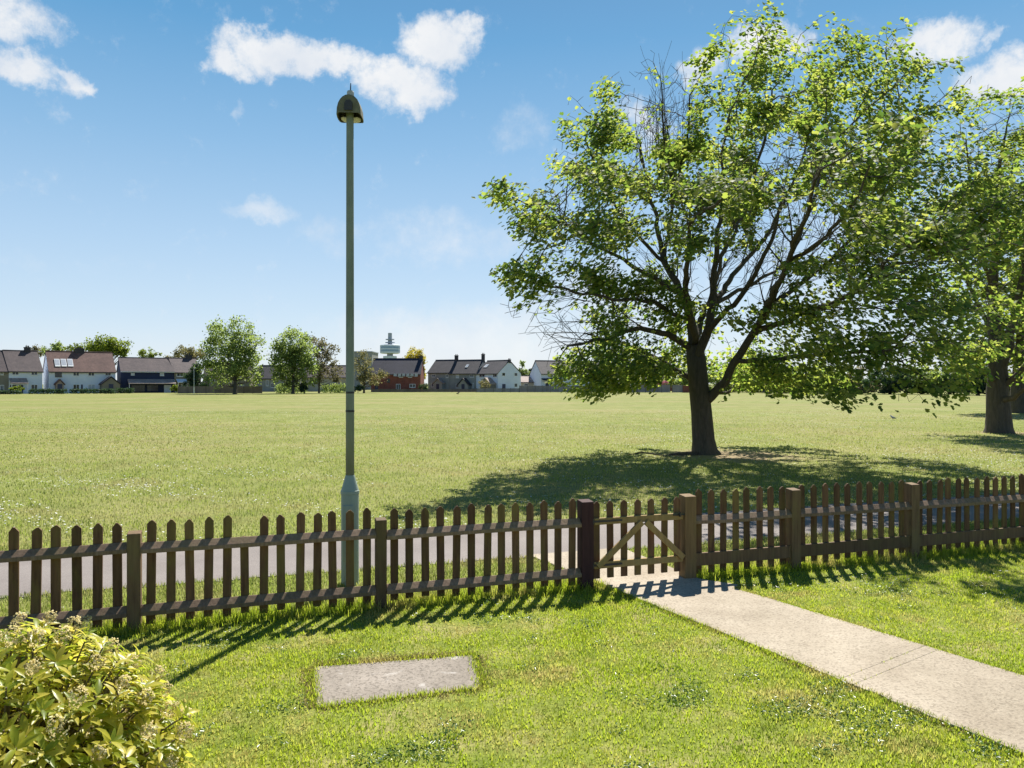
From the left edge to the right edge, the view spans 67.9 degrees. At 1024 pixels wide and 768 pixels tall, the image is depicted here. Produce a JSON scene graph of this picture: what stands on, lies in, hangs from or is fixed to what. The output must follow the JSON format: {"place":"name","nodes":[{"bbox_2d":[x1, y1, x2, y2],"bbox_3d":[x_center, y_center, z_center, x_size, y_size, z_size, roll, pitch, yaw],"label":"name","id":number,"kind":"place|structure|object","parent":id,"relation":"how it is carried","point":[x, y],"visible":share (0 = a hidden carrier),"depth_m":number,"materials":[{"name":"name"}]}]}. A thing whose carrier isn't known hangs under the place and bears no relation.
{"place":"outdoors","nodes":[
{"label":"outdoors","id":0,"kind":"place"},
{"bbox_2d":[380,333,399,357],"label":"communications tower","id":1,"kind":"structure","parent":0,"point":[389,349],"depth_m":426.48,"materials":[{"name":"concrete"}]},
{"bbox_2d":[0,517,1018,632],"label":"verge grass","id":2,"kind":"structure","parent":0,"point":[480,562],"depth_m":7.71,"materials":[{"name":"green plant"}]},
{"bbox_2d":[0,384,1023,631],"bbox_3d":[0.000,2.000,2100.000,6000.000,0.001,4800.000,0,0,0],"label":"ground","id":3,"kind":"structure","parent":0,"point":[450,406],"depth_m":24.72,"materials":[{"name":"green plant"}]},
{"bbox_2d":[0,350,9,393],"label":"house","id":4,"kind":"structure","parent":3,"relation":"on","point":[4,378],"depth_m":154.73,"materials":[{"name":"brown tile"}]},
{"bbox_2d":[0,390,21,393],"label":"hedge","id":5,"kind":"object","parent":3,"relation":"on","point":[9,392],"visible":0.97,"depth_m":147.64,"materials":[{"name":"green plant"}]},
{"bbox_2d":[9,385,24,391],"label":"garden bush","id":6,"kind":"object","parent":3,"relation":"on","point":[17,388],"visible":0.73,"depth_m":149.79,"materials":[{"name":"green plant"}]},
{"bbox_2d":[3,346,43,393],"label":"house","id":7,"kind":"structure","parent":3,"relation":"on","point":[25,368],"depth_m":157.88,"materials":[{"name":"white paint"}]},
{"bbox_2d":[31,384,37,388],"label":"window","id":8,"kind":"structure","parent":7,"relation":"in","point":[33,386],"depth_m":158.36,"materials":[{"name":"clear glass"}]},
{"bbox_2d":[26,344,42,356],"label":"broadleaf tree","id":9,"kind":"object","parent":3,"relation":"on","point":[37,350],"visible":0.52,"depth_m":211.58,"materials":[{"name":"green plant"}]},
{"bbox_2d":[28,388,67,393],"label":"hedge","id":10,"kind":"object","parent":3,"relation":"on","point":[41,391],"visible":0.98,"depth_m":151.55,"materials":[{"name":"green plant"}]},
{"bbox_2d":[39,339,63,355],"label":"broadleaf tree","id":11,"kind":"object","parent":3,"relation":"on","point":[58,346],"visible":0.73,"depth_m":209.55,"materials":[{"name":"green plant"}]},
{"bbox_2d":[63,343,85,350],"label":"broadleaf tree","id":12,"kind":"object","parent":3,"relation":"on","point":[69,348],"visible":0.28,"depth_m":209.26,"materials":[{"name":"green plant"}]},
{"bbox_2d":[43,347,121,392],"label":"house","id":13,"kind":"structure","parent":3,"relation":"on","point":[79,368],"depth_m":164.54,"materials":[{"name":"white paint"}]},
{"bbox_2d":[73,384,79,388],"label":"window","id":14,"kind":"structure","parent":13,"relation":"in","point":[75,386],"depth_m":163.15,"materials":[{"name":"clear glass"}]},
{"bbox_2d":[88,384,94,388],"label":"window","id":15,"kind":"structure","parent":13,"relation":"in","point":[90,386],"depth_m":164.95,"materials":[{"name":"white glass"}]},
{"bbox_2d":[69,388,115,393],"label":"hedge","id":16,"kind":"object","parent":3,"relation":"on","point":[103,391],"visible":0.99,"depth_m":156.56,"materials":[{"name":"green plant"}]},
{"bbox_2d":[83,332,134,364],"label":"broadleaf tree","id":17,"kind":"object","parent":3,"relation":"on","point":[112,346],"visible":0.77,"depth_m":203.39,"materials":[{"name":"green plant"}]},
{"bbox_2d":[116,387,134,392],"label":"hedge","id":18,"kind":"object","parent":3,"relation":"on","point":[127,390],"visible":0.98,"depth_m":162.59,"materials":[{"name":"green plant"}]},
{"bbox_2d":[116,357,175,392],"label":"house","id":19,"kind":"structure","parent":3,"relation":"on","point":[146,375],"depth_m":173.47,"materials":[{"name":"blue tile"}]},
{"bbox_2d":[132,385,144,391],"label":"window","id":20,"kind":"structure","parent":19,"relation":"in","point":[138,388],"depth_m":171.90,"materials":[{"name":"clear glass"}]},
{"bbox_2d":[147,385,157,390],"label":"window","id":21,"kind":"structure","parent":19,"relation":"in","point":[149,387],"depth_m":173.46,"materials":[{"name":"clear glass"}]},
{"bbox_2d":[164,385,170,392],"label":"door","id":22,"kind":"structure","parent":19,"relation":"in","point":[166,387],"depth_m":175.21,"materials":[{"name":"white metal"}]},
{"bbox_2d":[137,347,161,357],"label":"broadleaf tree","id":23,"kind":"object","parent":3,"relation":"on","point":[141,352],"visible":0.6,"depth_m":214.36,"materials":[{"name":"green plant"}]},
{"bbox_2d":[169,385,177,390],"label":"garden bush","id":24,"kind":"object","parent":3,"relation":"on","point":[175,387],"visible":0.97,"depth_m":167.60,"materials":[{"name":"green plant"}]},
{"bbox_2d":[163,345,205,359],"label":"broadleaf tree","id":25,"kind":"object","parent":3,"relation":"on","point":[188,351],"visible":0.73,"depth_m":208.75,"materials":[{"name":"green plant"}]},
{"bbox_2d":[168,354,201,392],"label":"house","id":26,"kind":"structure","parent":3,"relation":"on","point":[182,366],"depth_m":178.39,"materials":[{"name":"brown tile"}]},
{"bbox_2d":[182,362,213,385],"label":"conifer tree","id":27,"kind":"object","parent":3,"relation":"on","point":[193,378],"visible":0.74,"depth_m":165.64,"materials":[{"name":"green plant"}]},
{"bbox_2d":[178,386,261,393],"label":"board fence","id":28,"kind":"object","parent":3,"relation":"on","point":[222,389],"visible":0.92,"depth_m":159.98,"materials":[{"name":"brown wood"}]},
{"bbox_2d":[203,360,254,385],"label":"house","id":29,"kind":"structure","parent":3,"relation":"on","point":[232,382],"depth_m":197.60,"materials":[{"name":"grey tile"}]},
{"bbox_2d":[194,314,267,393],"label":"broadleaf tree","id":30,"kind":"object","parent":3,"relation":"on","point":[235,348],"visible":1,"depth_m":150.81,"materials":[{"name":"green plant"}]},
{"bbox_2d":[255,365,305,391],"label":"house","id":31,"kind":"structure","parent":3,"relation":"on","point":[268,384],"depth_m":198.00,"materials":[{"name":"grey tile"}]},
{"bbox_2d":[274,382,307,392],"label":"hedge","id":32,"kind":"object","parent":3,"relation":"on","point":[278,386],"visible":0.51,"depth_m":162.60,"materials":[{"name":"green plant"}]},
{"bbox_2d":[266,325,322,393],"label":"broadleaf tree","id":33,"kind":"object","parent":3,"relation":"on","point":[286,360],"visible":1,"depth_m":156.91,"materials":[{"name":"green plant"}]},
{"bbox_2d":[0,498,593,636],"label":"picket fence","id":34,"kind":"object","parent":3,"relation":"on","point":[134,547],"visible":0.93,"depth_m":6.54,"materials":[{"name":"brown wood"}]},
{"bbox_2d":[593,497,684,578],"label":"picket gate","id":35,"kind":"structure","parent":34,"relation":"attached to","point":[608,561],"depth_m":7.60,"materials":[{"name":"brown wood"}]},
{"bbox_2d":[298,384,308,392],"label":"garden bush","id":36,"kind":"object","parent":3,"relation":"on","point":[301,388],"visible":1,"depth_m":157.71,"materials":[{"name":"green plant"}]},
{"bbox_2d":[303,365,345,391],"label":"house","id":37,"kind":"structure","parent":3,"relation":"on","point":[315,388],"depth_m":202.16,"materials":[{"name":"grey tile"}]},
{"bbox_2d":[307,335,345,392],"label":"broadleaf tree","id":38,"kind":"object","parent":3,"relation":"on","point":[324,353],"visible":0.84,"depth_m":163.69,"materials":[{"name":"plant"}]},
{"bbox_2d":[320,383,345,392],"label":"hedge","id":39,"kind":"object","parent":3,"relation":"on","point":[325,389],"visible":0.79,"depth_m":167.61,"materials":[{"name":"green plant"}]},
{"bbox_2d":[336,83,363,585],"bbox_3d":[-1.622,-0.360,7.638,0.255,5.320,0.313,0,0,0],"label":"lamp post","id":40,"kind":"object","parent":3,"relation":"on","point":[349,112],"visible":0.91,"depth_m":7.56,"materials":[{"name":"grey metal"}]},
{"bbox_2d":[343,505,353,560],"bbox_3d":[-1.620,1.475,7.513,0.110,0.550,0.013,0,0,0],"label":"access door","id":41,"kind":"structure","parent":40,"relation":"in","point":[345,507],"depth_m":7.51,"materials":[{"name":"grey paint"}]},
{"bbox_2d":[354,384,365,391],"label":"garden bush","id":42,"kind":"object","parent":3,"relation":"on","point":[359,388],"visible":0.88,"depth_m":164.98,"materials":[{"name":"green plant"}]},
{"bbox_2d":[354,351,377,389],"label":"flat block","id":43,"kind":"structure","parent":3,"relation":"on","point":[371,355],"depth_m":260.00,"materials":[{"name":"concrete"}]},
{"bbox_2d":[354,349,388,392],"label":"broadleaf tree","id":44,"kind":"object","parent":3,"relation":"on","point":[364,375],"visible":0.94,"depth_m":167.61,"materials":[{"name":"green plant"}]},
{"bbox_2d":[371,355,424,391],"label":"house","id":45,"kind":"structure","parent":3,"relation":"on","point":[406,373],"depth_m":190.37,"materials":[{"name":"red brick"}]},
{"bbox_2d":[402,346,427,378],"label":"broadleaf tree","id":46,"kind":"object","parent":3,"relation":"on","point":[416,355],"visible":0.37,"depth_m":207.28,"materials":[{"name":"yellow plant"}]},
{"bbox_2d":[418,383,428,388],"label":"garden bush","id":47,"kind":"object","parent":3,"relation":"on","point":[424,386],"visible":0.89,"depth_m":185.77,"materials":[{"name":"green plant"}]},
{"bbox_2d":[372,389,475,391],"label":"board fence","id":48,"kind":"object","parent":3,"relation":"on","point":[423,390],"visible":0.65,"depth_m":183.97,"materials":[{"name":"brown wood"}]},
{"bbox_2d":[427,354,458,388],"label":"house","id":49,"kind":"structure","parent":3,"relation":"on","point":[438,374],"depth_m":202.57,"materials":[{"name":"grey tile"}]},
{"bbox_2d":[448,353,485,388],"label":"house","id":50,"kind":"structure","parent":3,"relation":"on","point":[462,373],"depth_m":199.25,"materials":[{"name":"grey tile"}]},
{"bbox_2d":[478,379,490,387],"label":"garden bush","id":51,"kind":"object","parent":3,"relation":"on","point":[485,383],"visible":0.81,"depth_m":187.91,"materials":[{"name":"green plant"}]},
{"bbox_2d":[476,388,518,391],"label":"board fence","id":52,"kind":"object","parent":3,"relation":"on","point":[498,389],"visible":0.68,"depth_m":181.97,"materials":[{"name":"wood"}]},
{"bbox_2d":[475,358,521,391],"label":"house","id":53,"kind":"structure","parent":3,"relation":"on","point":[501,373],"depth_m":193.49,"materials":[{"name":"white paint"}]},
{"bbox_2d":[0,493,1018,597],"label":"tarmac footpath","id":54,"kind":"structure","parent":3,"relation":"on","point":[87,569],"depth_m":8.98,"materials":[{"name":"grey asphalt"}]},
{"bbox_2d":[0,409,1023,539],"bbox_3d":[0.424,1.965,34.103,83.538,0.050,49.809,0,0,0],"label":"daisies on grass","id":55,"kind":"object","parent":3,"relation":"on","point":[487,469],"visible":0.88,"depth_m":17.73,"materials":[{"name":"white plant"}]},
{"bbox_2d":[517,360,529,375],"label":"conifer tree","id":56,"kind":"object","parent":3,"relation":"on","point":[524,372],"visible":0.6,"depth_m":213.43,"materials":[{"name":"green plant"}]},
{"bbox_2d":[521,376,533,385],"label":"house","id":57,"kind":"structure","parent":3,"relation":"on","point":[527,381],"depth_m":204.81,"materials":[{"name":"white paint"}]},
{"bbox_2d":[519,385,604,391],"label":"board fence","id":58,"kind":"object","parent":3,"relation":"on","point":[542,388],"visible":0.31,"depth_m":181.98,"materials":[{"name":"grey wood"}]},
{"bbox_2d":[529,360,605,389],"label":"house","id":59,"kind":"structure","parent":3,"relation":"on","point":[540,369],"depth_m":202.65,"materials":[{"name":"white paint"}]},
{"bbox_2d":[627,451,668,455],"bbox_3d":[3.765,1.911,20.968,1.110,0.161,0.516,0,0,0],"label":"fallen stick","id":60,"kind":"object","parent":3,"relation":"on","point":[647,453],"visible":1,"depth_m":21.11,"materials":[{"name":"brown wood"}]},
{"bbox_2d":[630,385,669,392],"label":"board fence","id":61,"kind":"object","parent":3,"relation":"on","point":[663,388],"visible":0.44,"depth_m":175.98,"materials":[{"name":"grey wood"}]},
{"bbox_2d":[662,366,688,387],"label":"broadleaf tree","id":62,"kind":"object","parent":3,"relation":"on","point":[684,382],"visible":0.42,"depth_m":189.07,"materials":[{"name":"green plant"}]},
{"bbox_2d":[672,385,682,392],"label":"board fence","id":63,"kind":"object","parent":3,"relation":"on","point":[677,388],"visible":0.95,"depth_m":175.97,"materials":[{"name":"grey wood"}]},
{"bbox_2d":[683,386,688,392],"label":"brick wall","id":64,"kind":"structure","parent":3,"relation":"on","point":[685,389],"depth_m":176.00,"materials":[{"name":"red brick"}]},
{"bbox_2d":[708,362,744,391],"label":"boundary tree","id":65,"kind":"object","parent":3,"relation":"on","point":[711,380],"visible":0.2,"depth_m":178.25,"materials":[{"name":"green plant"}]},
{"bbox_2d":[471,0,1023,454],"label":"maple tree","id":66,"kind":"object","parent":3,"relation":"on","point":[743,196],"visible":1,"depth_m":18.39,"materials":[{"name":"green plant"}]},
{"bbox_2d":[667,451,698,455],"bbox_3d":[4.758,1.986,21.296,1.027,0.204,0.215,0,0,-18],"label":"surface root","id":67,"kind":"object","parent":66,"relation":"attached to","point":[686,453],"visible":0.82,"depth_m":21.27,"materials":[{"name":"brown wood"}]},
{"bbox_2d":[804,363,844,392],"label":"boundary tree","id":68,"kind":"object","parent":3,"relation":"on","point":[817,368],"visible":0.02,"depth_m":162.61,"materials":[{"name":"green plant"}]},
{"bbox_2d":[679,473,1023,578],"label":"picket fence","id":69,"kind":"object","parent":3,"relation":"on","point":[791,514],"visible":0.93,"depth_m":8.41,"materials":[{"name":"brown wood"}]},
{"bbox_2d":[844,366,881,392],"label":"boundary tree","id":70,"kind":"object","parent":3,"relation":"on","point":[862,388],"visible":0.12,"depth_m":163.63,"materials":[{"name":"green plant"}]},
{"bbox_2d":[860,363,917,393],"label":"boundary tree","id":71,"kind":"object","parent":3,"relation":"on","point":[890,390],"visible":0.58,"depth_m":146.95,"materials":[{"name":"green plant"}]},
{"bbox_2d":[899,364,948,393],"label":"boundary tree","id":72,"kind":"object","parent":3,"relation":"on","point":[936,381],"visible":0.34,"depth_m":146.95,"materials":[{"name":"green plant"}]},
{"bbox_2d":[926,368,971,393],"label":"boundary tree","id":73,"kind":"object","parent":3,"relation":"on","point":[948,385],"visible":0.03,"depth_m":148.86,"materials":[{"name":"green plant"}]},
{"bbox_2d":[902,76,1023,433],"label":"maple tree","id":74,"kind":"object","parent":3,"relation":"on","point":[998,415],"visible":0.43,"depth_m":30.44,"materials":[{"name":"green plant"}]},
{"bbox_2d":[948,362,986,394],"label":"boundary tree","id":75,"kind":"object","parent":3,"relation":"on","point":[982,387],"visible":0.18,"depth_m":131.77,"materials":[{"name":"green plant"}]},
{"bbox_2d":[934,191,1023,412],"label":"maple tree","id":76,"kind":"object","parent":3,"relation":"on","point":[1017,405],"visible":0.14,"depth_m":51.97,"materials":[{"name":"green plant"}]},
{"bbox_2d":[0,0,1023,383],"label":"sky","id":77,"kind":"structure","parent":0,"point":[168,167],"materials":[{"name":"blue"}]},
{"bbox_2d":[4,544,1023,767],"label":"garden lawn","id":78,"kind":"structure","parent":0,"point":[536,730],"depth_m":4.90,"materials":[{"name":"plant"}]},
{"bbox_2d":[0,610,200,767],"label":"flowering shrub","id":79,"kind":"object","parent":78,"relation":"on","point":[49,695],"visible":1,"depth_m":3.64,"materials":[{"name":"green plant"}]},
{"bbox_2d":[314,655,481,707],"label":"concrete slab","id":80,"kind":"structure","parent":78,"relation":"on","point":[355,681],"depth_m":5.13,"materials":[{"name":"grey concrete"}]},
{"bbox_2d":[0,538,1023,642],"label":"fence foot grass","id":81,"kind":"structure","parent":78,"relation":"on","point":[446,598],"depth_m":7.02,"materials":[{"name":"green plant"}]},
{"bbox_2d":[2,551,1023,767],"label":"clover leaves","id":82,"kind":"object","parent":78,"relation":"on","point":[1000,747],"visible":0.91,"depth_m":4.71,"materials":[{"name":"green plant"}]},
{"bbox_2d":[290,586,1022,751],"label":"dry edge grass","id":83,"kind":"structure","parent":78,"relation":"on","point":[376,659],"depth_m":5.19,"materials":[{"name":"plant"}]},
{"bbox_2d":[534,549,1023,755],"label":"garden path","id":84,"kind":"structure","parent":0,"point":[974,695],"depth_m":5.60,"materials":[{"name":"concrete"}]}
]}

